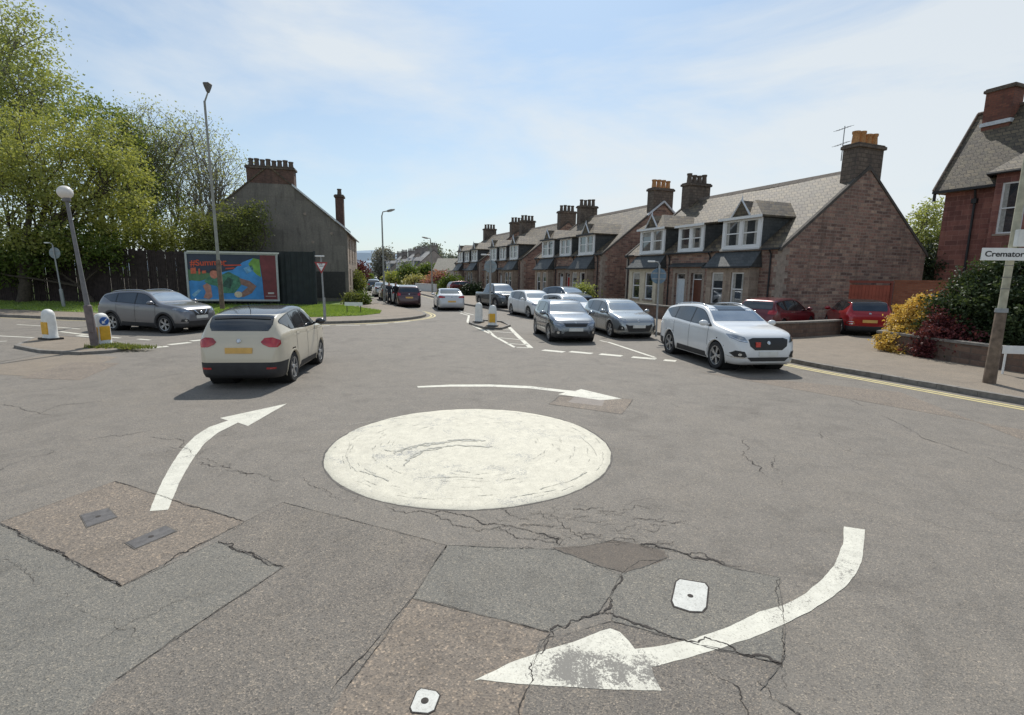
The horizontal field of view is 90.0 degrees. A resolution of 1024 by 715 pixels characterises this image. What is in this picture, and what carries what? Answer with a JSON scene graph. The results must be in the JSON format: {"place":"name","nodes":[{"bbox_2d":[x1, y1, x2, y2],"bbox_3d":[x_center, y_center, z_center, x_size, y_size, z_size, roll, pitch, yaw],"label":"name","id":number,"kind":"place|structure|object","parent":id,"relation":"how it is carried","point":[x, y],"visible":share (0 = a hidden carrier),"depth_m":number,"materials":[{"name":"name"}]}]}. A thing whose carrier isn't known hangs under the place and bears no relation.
{"place":"outdoors","nodes":[
{"label":"outdoors","id":0,"kind":"place"},
{"bbox_2d":[20,336,122,350],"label":"traffic island","id":1,"kind":"structure","parent":0,"point":[68,343],"depth_m":15.73,"materials":[{"name":"concrete"}]},
{"bbox_2d":[38,309,63,339],"bbox_3d":[-15.176,-1.088,16.786,0.660,0.990,0.396,4,10,20],"label":"bollard","id":2,"kind":"object","parent":1,"relation":"on","point":[49,328],"visible":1,"depth_m":16.67,"materials":[{"name":"white plastic"}]},
{"bbox_2d":[56,186,98,346],"bbox_3d":[-12.614,-2.583,14.909,0.657,4.648,0.380,1,9,0],"label":"globe lamp","id":3,"kind":"object","parent":1,"relation":"on","point":[65,193],"visible":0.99,"depth_m":14.90,"materials":[{"name":"metal"}]},
{"bbox_2d":[94,313,112,344],"bbox_3d":[-12.505,-0.862,15.626,0.510,0.990,0.502,6,10,28],"label":"bollard","id":4,"kind":"object","parent":1,"relation":"on","point":[102,323],"visible":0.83,"depth_m":15.50,"materials":[{"name":"white plastic"}]},
{"bbox_2d":[83,342,156,348],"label":"grass","id":5,"kind":"structure","parent":1,"relation":"on","point":[119,345],"depth_m":15.22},
{"bbox_2d":[0,289,380,316],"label":"grass verge","id":6,"kind":"object","parent":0,"point":[319,302],"depth_m":31.73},
{"bbox_2d":[44,242,65,306],"bbox_3d":[-27.073,-4.883,30.360,0.818,3.809,0.174,1,9,0],"label":"round sign","id":7,"kind":"object","parent":6,"relation":"on","point":[54,252],"visible":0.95,"depth_m":30.24,"materials":[{"name":"metal"}]},
{"bbox_2d":[0,0,115,166],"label":"tree","id":8,"kind":"object","parent":6,"relation":"on","point":[9,67],"visible":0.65,"depth_m":42.35,"materials":[{"name":"green plant"}]},
{"bbox_2d":[0,208,134,302],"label":"tree","id":9,"kind":"object","parent":6,"relation":"on","point":[104,254],"visible":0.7,"depth_m":33.62,"materials":[{"name":"green plant"}]},
{"bbox_2d":[0,92,166,301],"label":"tree","id":10,"kind":"object","parent":6,"relation":"on","point":[16,163],"visible":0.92,"depth_m":32.69,"materials":[{"name":"green plant"}]},
{"bbox_2d":[0,248,187,301],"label":"timber fence","id":11,"kind":"object","parent":6,"relation":"on","point":[99,284],"visible":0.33,"depth_m":35.12,"materials":[{"name":"wood"}]},
{"bbox_2d":[37,90,192,289],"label":"tree","id":12,"kind":"object","parent":6,"relation":"on","point":[118,108],"visible":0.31,"depth_m":40.76,"materials":[{"name":"green plant"}]},
{"bbox_2d":[76,90,189,284],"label":"tree","id":13,"kind":"object","parent":6,"relation":"on","point":[144,155],"visible":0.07,"depth_m":44.34,"materials":[{"name":"green plant"}]},
{"bbox_2d":[94,211,225,272],"bbox_3d":[-25.703,-7.574,37.783,10.348,7.395,5.402,1,9,0],"label":"tree","id":14,"kind":"object","parent":6,"relation":"on","point":[165,238],"visible":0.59,"depth_m":36.90,"materials":[{"name":"green plant"}]},
{"bbox_2d":[104,91,226,249],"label":"tree","id":15,"kind":"object","parent":6,"relation":"on","point":[168,152],"visible":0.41,"depth_m":42.38,"materials":[{"name":"green plant"}]},
{"bbox_2d":[148,105,253,226],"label":"tree","id":16,"kind":"object","parent":6,"relation":"on","point":[206,188],"visible":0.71,"depth_m":41.54,"materials":[{"name":"green plant"}]},
{"bbox_2d":[203,82,224,308],"bbox_3d":[-16.928,-8.964,29.178,0.458,12.534,0.339,1,9,0],"label":"street lamp","id":17,"kind":"object","parent":6,"relation":"on","point":[207,86],"visible":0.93,"depth_m":29.26,"materials":[{"name":"metal"}]},
{"bbox_2d":[170,196,276,250],"bbox_3d":[-20.393,-7.482,36.306,7.540,7.819,5.792,1,9,0],"label":"tree","id":18,"kind":"object","parent":6,"relation":"on","point":[243,235],"visible":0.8,"depth_m":35.76,"materials":[{"name":"green plant"}]},
{"bbox_2d":[184,251,279,304],"bbox_3d":[-18.574,-5.206,34.275,5.759,3.690,0.340,-1,9,-12],"label":"billboard","id":19,"kind":"object","parent":6,"relation":"on","point":[250,276],"visible":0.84,"depth_m":34.21,"materials":[{"name":"paper"}]},
{"bbox_2d":[194,249,317,304],"bbox_3d":[-17.607,-5.493,35.237,8.286,3.700,0.200,1,9,0],"label":"metal hoarding","id":20,"kind":"object","parent":6,"relation":"on","point":[297,278],"visible":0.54,"depth_m":35.19,"materials":[{"name":"metal"}]},
{"bbox_2d":[190,158,358,300],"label":"grey rendered house","id":21,"kind":"structure","parent":6,"relation":"on","point":[303,221],"depth_m":39.30,"materials":[{"name":"paint"}]},
{"bbox_2d":[353,267,369,292],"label":"shrub","id":22,"kind":"object","parent":6,"relation":"on","point":[359,283],"visible":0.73,"depth_m":46.12,"materials":[{"name":"green plant"}]},
{"bbox_2d":[0,278,423,320],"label":"pavement","id":23,"kind":"structure","parent":0,"point":[389,312],"depth_m":27.23,"materials":[{"name":"concrete"}]},
{"bbox_2d":[315,255,327,320],"bbox_3d":[-8.890,-3.212,23.951,0.624,3.065,0.264,1,9,0],"label":"give way sign","id":24,"kind":"object","parent":23,"relation":"on","point":[320,265],"visible":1,"depth_m":23.88,"materials":[{"name":"metal"}]},
{"bbox_2d":[381,209,394,301],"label":"street lamp","id":25,"kind":"object","parent":23,"relation":"on","point":[384,289],"visible":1,"depth_m":40.63,"materials":[{"name":"metal"}]},
{"bbox_2d":[109,250,396,270],"bbox_3d":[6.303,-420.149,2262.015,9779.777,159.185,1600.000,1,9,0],"label":"hills","id":26,"kind":"structure","parent":0,"point":[364,255],"depth_m":2719.66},
{"bbox_2d":[0,289,1023,714],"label":"road","id":27,"kind":"structure","parent":0,"point":[920,611],"depth_m":6.44,"materials":[{"name":"asphalt"}]},
{"bbox_2d":[0,354,116,375],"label":"road patch","id":28,"kind":"object","parent":27,"relation":"on","point":[27,367],"visible":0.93,"depth_m":13.13,"materials":[{"name":"asphalt"}]},
{"bbox_2d":[14,335,133,354],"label":"island kerb","id":29,"kind":"structure","parent":27,"relation":"on","point":[27,348],"depth_m":14.68,"materials":[{"name":"concrete"}]},
{"bbox_2d":[1,481,243,584],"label":"road patch","id":30,"kind":"object","parent":27,"relation":"on","point":[103,549],"visible":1,"depth_m":4.77,"materials":[{"name":"asphalt"}]},
{"bbox_2d":[0,524,280,714],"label":"road patch","id":31,"kind":"object","parent":27,"relation":"on","point":[59,655],"visible":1,"depth_m":3.58,"materials":[{"name":"asphalt"}]},
{"bbox_2d":[0,301,425,323],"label":"kerb","id":32,"kind":"structure","parent":27,"relation":"on","point":[325,322],"depth_m":24.87,"materials":[{"name":"concrete"}]},
{"bbox_2d":[150,404,284,510],"bbox_3d":[-4.190,1.191,7.196,0.808,0.001,4.348,-1,9,-9],"label":"road arrow","id":33,"kind":"object","parent":27,"relation":"on","point":[171,480],"visible":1,"depth_m":6.74,"materials":[{"name":"white paint"}]},
{"bbox_2d":[83,502,445,714],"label":"road patch","id":34,"kind":"object","parent":27,"relation":"on","point":[304,628],"visible":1,"depth_m":3.47,"materials":[{"name":"asphalt"}]},
{"bbox_2d":[409,688,440,714],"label":"road cover","id":35,"kind":"object","parent":27,"relation":"on","point":[424,701],"visible":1,"depth_m":2.88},
{"bbox_2d":[329,598,549,714],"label":"road patch","id":36,"kind":"object","parent":27,"relation":"on","point":[450,655],"visible":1,"depth_m":3.16,"materials":[{"name":"asphalt"}]},
{"bbox_2d":[324,409,610,509],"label":"roundabout dome","id":37,"kind":"structure","parent":27,"relation":"on","point":[413,479],"depth_m":6.61,"materials":[{"name":"paint"}]},
{"bbox_2d":[335,410,603,498],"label":"dome scuffs","id":38,"kind":"object","parent":37,"relation":"on","point":[411,456],"visible":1,"depth_m":6.97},
{"bbox_2d":[322,409,612,510],"bbox_3d":[-0.578,1.244,7.219,3.921,0.001,4.044,1,9,0],"label":"dome rim","id":39,"kind":"object","parent":27,"relation":"on","point":[349,490],"visible":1,"depth_m":5.91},
{"bbox_2d":[6,405,957,714],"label":"road cracks","id":40,"kind":"object","parent":27,"relation":"on","point":[478,613],"visible":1,"depth_m":4.30,"materials":[{"name":"asphalt"}]},
{"bbox_2d":[474,326,532,347],"bbox_3d":[-0.091,-0.930,20.820,1.691,0.001,7.838,-2,9,-15],"label":"hatched marking","id":41,"kind":"object","parent":27,"relation":"on","point":[518,336],"visible":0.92,"depth_m":19.79,"materials":[{"name":"white paint"}]},
{"bbox_2d":[0,321,1021,689],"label":"road seams","id":42,"kind":"object","parent":27,"relation":"on","point":[428,571],"visible":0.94,"depth_m":3.98,"materials":[{"name":"asphalt"}]},
{"bbox_2d":[413,545,619,631],"bbox_3d":[0.058,1.756,4.082,1.524,0.001,1.060,4,10,19],"label":"road patch","id":43,"kind":"object","parent":27,"relation":"on","point":[546,589],"visible":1,"depth_m":3.99,"materials":[{"name":"asphalt"}]},
{"bbox_2d":[417,384,620,399],"bbox_3d":[0.130,0.676,10.815,4.306,0.001,0.883,3,9,13],"label":"road arrow","id":44,"kind":"object","parent":27,"relation":"on","point":[582,393],"visible":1,"depth_m":10.79,"materials":[{"name":"white paint"}]},
{"bbox_2d":[18,296,1023,409],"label":"yellow line","id":45,"kind":"object","parent":27,"relation":"on","point":[822,372],"visible":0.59,"depth_m":11.92,"materials":[{"name":"paint"}]},
{"bbox_2d":[549,396,631,413],"bbox_3d":[1.526,0.857,9.829,1.397,0.001,1.223,5,10,22],"label":"road patch","id":46,"kind":"object","parent":27,"relation":"on","point":[619,406],"visible":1,"depth_m":9.62,"materials":[{"name":"asphalt"}]},
{"bbox_2d":[568,397,603,405],"bbox_3d":[1.471,0.843,9.907,0.671,0.001,0.509,5,10,23],"label":"road patch","id":47,"kind":"object","parent":46,"relation":"on","point":[580,400],"visible":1,"depth_m":9.88,"materials":[{"name":"asphalt"}]},
{"bbox_2d":[553,540,666,572],"bbox_3d":[0.855,1.702,4.488,0.929,0.001,0.519,6,10,28],"label":"road patch","id":48,"kind":"object","parent":27,"relation":"on","point":[622,556],"visible":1,"depth_m":4.45,"materials":[{"name":"asphalt"}]},
{"bbox_2d":[522,621,780,714],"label":"road patch","id":49,"kind":"object","parent":27,"relation":"on","point":[690,686],"visible":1,"depth_m":2.98,"materials":[{"name":"asphalt"}]},
{"bbox_2d":[474,526,864,690],"bbox_3d":[1.707,1.824,3.799,4.124,0.001,0.612,-4,10,-29],"label":"road arrow","id":50,"kind":"object","parent":27,"relation":"on","point":[609,658],"visible":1,"depth_m":3.29,"materials":[{"name":"paint"}]},
{"bbox_2d":[610,559,783,661],"bbox_3d":[1.398,1.808,3.879,1.208,0.001,1.094,5,10,22],"label":"road patch","id":51,"kind":"object","parent":27,"relation":"on","point":[643,595],"visible":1,"depth_m":3.82,"materials":[{"name":"asphalt"}]},
{"bbox_2d":[421,293,1023,404],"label":"kerb","id":52,"kind":"structure","parent":27,"relation":"on","point":[971,392],"depth_m":11.94,"materials":[{"name":"concrete"}]},
{"bbox_2d":[703,372,1023,439],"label":"road patch","id":53,"kind":"object","parent":27,"relation":"on","point":[895,399],"visible":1,"depth_m":10.71,"materials":[{"name":"asphalt"}]},
{"bbox_2d":[0,0,1023,263],"label":"sky","id":54,"kind":"structure","parent":0,"point":[457,118],"materials":[{"name":"blue"}]},
{"bbox_2d":[379,281,1023,396],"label":"pavement","id":55,"kind":"structure","parent":0,"point":[858,350],"depth_m":14.38,"materials":[{"name":"concrete"}]},
{"bbox_2d":[392,260,423,283],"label":"shrub","id":56,"kind":"object","parent":55,"relation":"on","point":[405,269],"visible":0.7,"depth_m":92.91,"materials":[{"name":"green plant"}]},
{"bbox_2d":[399,271,427,284],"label":"shrub","id":57,"kind":"object","parent":55,"relation":"on","point":[412,279],"visible":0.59,"depth_m":82.03,"materials":[{"name":"green plant"}]},
{"bbox_2d":[407,242,441,280],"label":"sandstone cottage","id":58,"kind":"structure","parent":55,"relation":"on","point":[424,256],"depth_m":127.39,"materials":[{"name":"stone"}]},
{"bbox_2d":[433,268,469,288],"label":"shrub","id":59,"kind":"object","parent":55,"relation":"on","point":[446,280],"visible":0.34,"depth_m":68.43,"materials":[{"name":"green plant"}]},
{"bbox_2d":[458,279,481,294],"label":"shrub","id":60,"kind":"object","parent":55,"relation":"on","point":[469,289],"visible":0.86,"depth_m":57.32,"materials":[{"name":"green plant"}]},
{"bbox_2d":[452,217,519,287],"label":"sandstone cottage","id":61,"kind":"structure","parent":55,"relation":"on","point":[470,262],"depth_m":70.31,"materials":[{"name":"stone"}]},
{"bbox_2d":[482,205,576,289],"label":"sandstone cottage","id":62,"kind":"structure","parent":55,"relation":"on","point":[514,260],"depth_m":56.21,"materials":[{"name":"stone"}]},
{"bbox_2d":[542,286,592,300],"bbox_3d":[3.840,-4.227,36.268,2.259,1.611,4.525,-4,10,-30],"label":"parked car","id":63,"kind":"object","parent":55,"relation":"on","point":[562,289],"visible":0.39,"depth_m":35.67,"materials":[{"name":"blue paint"}]},
{"bbox_2d":[572,279,602,297],"bbox_3d":[5.418,-4.602,37.363,2.618,2.550,2.779,1,9,0],"label":"shrub","id":64,"kind":"object","parent":55,"relation":"on","point":[588,289],"visible":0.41,"depth_m":37.18,"materials":[{"name":"green plant"}]},
{"bbox_2d":[532,179,675,298],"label":"sandstone cottage","id":65,"kind":"structure","parent":55,"relation":"on","point":[591,246],"depth_m":41.58,"materials":[{"name":"stone"}]},
{"bbox_2d":[635,302,669,318],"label":"garden wall","id":66,"kind":"structure","parent":55,"relation":"on","point":[662,309],"depth_m":29.07,"materials":[{"name":"stone"}]},
{"bbox_2d":[647,260,665,336],"bbox_3d":[5.566,-2.271,19.858,0.764,2.930,0.140,1,9,0],"label":"round sign","id":67,"kind":"object","parent":55,"relation":"on","point":[658,275],"visible":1,"depth_m":19.76,"materials":[{"name":"metal"}]},
{"bbox_2d":[624,125,927,319],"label":"sandstone cottage","id":68,"kind":"structure","parent":55,"relation":"on","point":[817,244],"depth_m":26.88,"materials":[{"name":"stone"}]},
{"bbox_2d":[642,272,652,300],"bbox_3d":[8.965,-4.648,33.560,0.220,1.850,1.040,-3,10,-21],"label":"window","id":69,"kind":"structure","parent":68,"relation":"in","point":[648,283],"depth_m":33.69,"materials":[{"name":"white paint"}]},
{"bbox_2d":[652,230,662,250],"bbox_3d":[9.540,-7.619,33.413,0.070,1.320,1.000,-3,10,-21],"label":"window","id":70,"kind":"structure","parent":68,"relation":"in","point":[657,235],"depth_m":33.46,"materials":[{"name":"glass"}]},
{"bbox_2d":[675,273,684,303],"bbox_3d":[10.525,-3.966,31.783,0.117,2.490,0.936,-3,10,-21],"label":"door","id":71,"kind":"structure","parent":68,"relation":"in","point":[680,276],"depth_m":31.85,"materials":[{"name":"white paint"}]},
{"bbox_2d":[691,226,701,248],"bbox_3d":[10.878,-7.030,30.082,0.070,1.250,0.792,-3,10,-21],"label":"window","id":72,"kind":"structure","parent":68,"relation":"in","point":[696,233],"depth_m":30.14,"materials":[{"name":"white paint"}]},
{"bbox_2d":[692,273,701,301],"bbox_3d":[11.060,-3.744,30.448,0.117,2.490,0.936,-3,10,-21],"label":"door","id":73,"kind":"structure","parent":68,"relation":"in","point":[697,277],"depth_m":30.51,"materials":[{"name":"brown paint"}]},
{"bbox_2d":[711,272,722,302],"bbox_3d":[11.197,-3.723,27.991,0.220,1.850,1.040,-3,10,-21],"label":"window","id":74,"kind":"structure","parent":68,"relation":"in","point":[717,279],"depth_m":28.08,"materials":[{"name":"glass"}]},
{"bbox_2d":[725,221,739,246],"bbox_3d":[11.890,-6.645,27.551,0.070,1.320,1.000,-3,10,-21],"label":"window","id":75,"kind":"structure","parent":68,"relation":"in","point":[732,228],"depth_m":27.60,"materials":[{"name":"white paint"}]},
{"bbox_2d":[730,272,743,304],"bbox_3d":[11.718,-3.507,26.693,0.220,1.850,1.040,-3,10,-21],"label":"window","id":76,"kind":"structure","parent":68,"relation":"in","point":[737,277],"depth_m":26.77,"materials":[{"name":"white paint"}]},
{"bbox_2d":[742,218,758,245],"bbox_3d":[12.332,-6.463,26.452,0.070,1.320,1.000,-3,10,-21],"label":"window","id":77,"kind":"structure","parent":68,"relation":"in","point":[750,227],"depth_m":26.48,"materials":[{"name":"glass"}]},
{"bbox_2d":[848,280,893,307],"bbox_3d":[18.202,-2.876,26.773,2.783,2.270,0.130,3,9,13],"label":"garage door","id":78,"kind":"structure","parent":68,"relation":"attached to","point":[883,293],"depth_m":26.53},
{"bbox_2d":[742,297,814,321],"bbox_3d":[11.694,-1.877,22.556,4.212,1.541,2.213,-6,11,-37],"label":"parked car","id":79,"kind":"object","parent":55,"relation":"on","point":[767,309],"visible":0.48,"depth_m":21.37,"materials":[{"name":"red paint"}]},
{"bbox_2d":[773,319,841,336],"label":"stone wall","id":80,"kind":"structure","parent":55,"relation":"on","point":[806,328],"depth_m":20.76,"materials":[{"name":"stone"}]},
{"bbox_2d":[825,299,891,335],"bbox_3d":[15.181,-1.828,22.608,2.176,1.531,3.770,4,10,18],"label":"parked car","id":81,"kind":"object","parent":55,"relation":"on","point":[859,315],"visible":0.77,"depth_m":21.07,"materials":[{"name":"red paint"}]},
{"bbox_2d":[867,290,939,353],"bbox_3d":[13.159,-0.965,16.684,2.748,2.472,2.475,1,9,0],"label":"shrub","id":82,"kind":"object","parent":55,"relation":"on","point":[897,318],"visible":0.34,"depth_m":16.66,"materials":[{"name":"yellow plant"}]},
{"bbox_2d":[891,280,953,313],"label":"brick wall","id":83,"kind":"structure","parent":55,"relation":"on","point":[904,290],"depth_m":25.79,"materials":[{"name":"brick"}]},
{"bbox_2d":[905,195,944,258],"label":"tree","id":84,"kind":"object","parent":55,"relation":"on","point":[920,232],"visible":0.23,"depth_m":40.25,"materials":[{"name":"green plant"}]},
{"bbox_2d":[922,235,948,279],"bbox_3d":[25.000,-4.644,30.800,3.910,5.292,3.903,7,11,36],"label":"tree","id":85,"kind":"object","parent":55,"relation":"on","point":[930,267],"visible":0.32,"depth_m":29.97,"materials":[{"name":"green plant"}]},
{"bbox_2d":[897,302,989,358],"bbox_3d":[13.053,-0.516,15.244,1.773,2.210,2.460,-6,11,-35],"label":"shrub","id":86,"kind":"object","parent":55,"relation":"on","point":[941,328],"visible":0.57,"depth_m":15.21,"materials":[{"name":"red plant"}]},
{"bbox_2d":[876,329,1023,372],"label":"rubble wall","id":87,"kind":"structure","parent":55,"relation":"on","point":[971,353],"depth_m":14.41,"materials":[{"name":"stone"}]},
{"bbox_2d":[901,245,1023,345],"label":"shrub","id":88,"kind":"object","parent":55,"relation":"on","point":[973,294],"visible":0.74,"depth_m":14.76,"materials":[{"name":"green plant"}]},
{"bbox_2d":[932,82,1023,280],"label":"red sandstone villa","id":89,"kind":"object","parent":55,"relation":"on","point":[977,184],"visible":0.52,"depth_m":27.99,"materials":[{"name":"stone"}]},
{"bbox_2d":[992,181,1023,235],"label":"window","id":90,"kind":"structure","parent":89,"relation":"in","point":[1009,191],"depth_m":26.06,"materials":[{"name":"white paint"}]},
{"bbox_2d":[982,157,1023,383],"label":"lamp column","id":91,"kind":"structure","parent":55,"relation":"on","point":[1001,310],"depth_m":11.33,"materials":[{"name":"metal"}]},
{"bbox_2d":[980,248,1023,260],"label":"direction sign","id":92,"kind":"object","parent":91,"relation":"attached to","point":[1010,254],"visible":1,"depth_m":11.04,"materials":[{"name":"metal"}]},
{"bbox_2d":[1001,346,1023,373],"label":"street nameplate","id":93,"kind":"object","parent":55,"relation":"on","point":[1006,350],"visible":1,"depth_m":12.72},
{"label":"ground","id":94,"kind":"structure","parent":0,"visible":0},
{"bbox_2d":[79,508,116,527],"bbox_3d":[-4.013,1.559,4.977,0.374,0.028,0.251,9,12,42],"label":"road cover","id":95,"kind":"object","parent":94,"relation":"on","point":[90,519],"visible":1,"depth_m":4.96,"materials":[{"name":"metal"}]},
{"bbox_2d":[124,525,177,549],"bbox_3d":[-3.261,1.627,4.623,0.214,0.028,0.382,5,10,27],"label":"road cover","id":96,"kind":"object","parent":94,"relation":"on","point":[150,537],"visible":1,"depth_m":4.60,"materials":[{"name":"metal"}]},
{"bbox_2d":[98,289,214,333],"bbox_3d":[-14.220,-1.897,20.566,4.400,1.682,2.250,3,9,15],"label":"sport utility vehicle","id":97,"kind":"object","parent":94,"relation":"on","point":[168,311],"visible":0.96,"depth_m":19.82,"materials":[{"name":"grey paint"}]},
{"bbox_2d":[200,304,324,382],"bbox_3d":[-5.747,-0.477,12.245,2.148,1.762,3.996,0,9,-7],"label":"crossover","id":98,"kind":"object","parent":94,"relation":"on","point":[277,343],"visible":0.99,"depth_m":10.49,"materials":[{"name":"beige paint"}]},
{"bbox_2d":[210,315,272,330],"bbox_3d":[-5.540,-0.709,10.524,1.213,0.295,0.320,0,9,-7],"label":"rear window","id":99,"kind":"structure","parent":98,"relation":"in","point":[226,324],"depth_m":10.47,"materials":[{"name":"black glass"}]},
{"bbox_2d":[367,242,396,279],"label":"tree","id":100,"kind":"object","parent":94,"relation":"on","point":[377,264],"visible":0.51,"depth_m":184.51,"materials":[{"name":"green plant"}]},
{"bbox_2d":[393,285,420,306],"bbox_3d":[-7.826,-4.627,38.372,2.185,1.631,4.103,-2,9,-15],"label":"parked car","id":101,"kind":"object","parent":94,"relation":"on","point":[408,294],"visible":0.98,"depth_m":36.55,"materials":[{"name":"paint"}]},
{"bbox_2d":[433,258,457,275],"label":"outbuilding","id":102,"kind":"structure","parent":94,"relation":"on","point":[444,264],"depth_m":85.33,"materials":[{"name":"white paint"}]},
{"bbox_2d":[431,288,463,309],"bbox_3d":[-4.483,-4.134,36.078,2.268,1.481,4.717,-1,9,-13],"label":"saloon car","id":103,"kind":"object","parent":94,"relation":"on","point":[444,298],"visible":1,"depth_m":34.01,"materials":[{"name":"white paint"}]},
{"bbox_2d":[475,283,513,307],"bbox_3d":[-1.057,-4.545,37.798,2.296,1.851,5.325,-3,10,-24],"label":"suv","id":104,"kind":"object","parent":94,"relation":"on","point":[500,293],"visible":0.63,"depth_m":36.68,"materials":[{"name":"grey paint"}]},
{"bbox_2d":[508,290,545,317],"bbox_3d":[1.241,-3.224,30.587,2.250,1.591,4.285,-3,10,-22],"label":"hatchback","id":105,"kind":"object","parent":94,"relation":"on","point":[523,301],"visible":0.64,"depth_m":30.03,"materials":[{"name":"white paint"}]},
{"bbox_2d":[534,299,594,341],"bbox_3d":[1.991,-1.511,20.154,2.166,1.531,3.975,-1,9,-9],"label":"hatchback","id":106,"kind":"object","parent":94,"relation":"on","point":[557,320],"visible":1,"depth_m":18.92,"materials":[{"name":"silver metal"}]},
{"bbox_2d":[541,293,587,307],"bbox_3d":[3.045,-2.663,27.506,2.213,1.511,4.325,-3,10,-22],"label":"hatchback","id":107,"kind":"object","parent":94,"relation":"on","point":[582,300],"visible":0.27,"depth_m":27.12,"materials":[{"name":"white paint"}]},
{"bbox_2d":[584,298,654,337],"bbox_3d":[4.482,-1.736,21.821,2.185,1.521,4.325,-1,9,-12],"label":"hatchback","id":108,"kind":"object","parent":94,"relation":"on","point":[616,317],"visible":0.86,"depth_m":20.59,"materials":[{"name":"silver metal"}]},
{"bbox_2d":[671,578,708,612],"bbox_3d":[1.355,1.813,3.892,0.257,0.028,0.441,5,10,23],"label":"road cover","id":109,"kind":"object","parent":94,"relation":"on","point":[690,596],"visible":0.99,"depth_m":3.88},
{"bbox_2d":[660,302,792,369],"bbox_3d":[6.105,-0.733,15.041,2.296,1.732,4.575,-1,9,-9],"label":"sport utility vehicle","id":110,"kind":"object","parent":94,"relation":"on","point":[724,336],"visible":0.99,"depth_m":13.87,"materials":[{"name":"white paint"}]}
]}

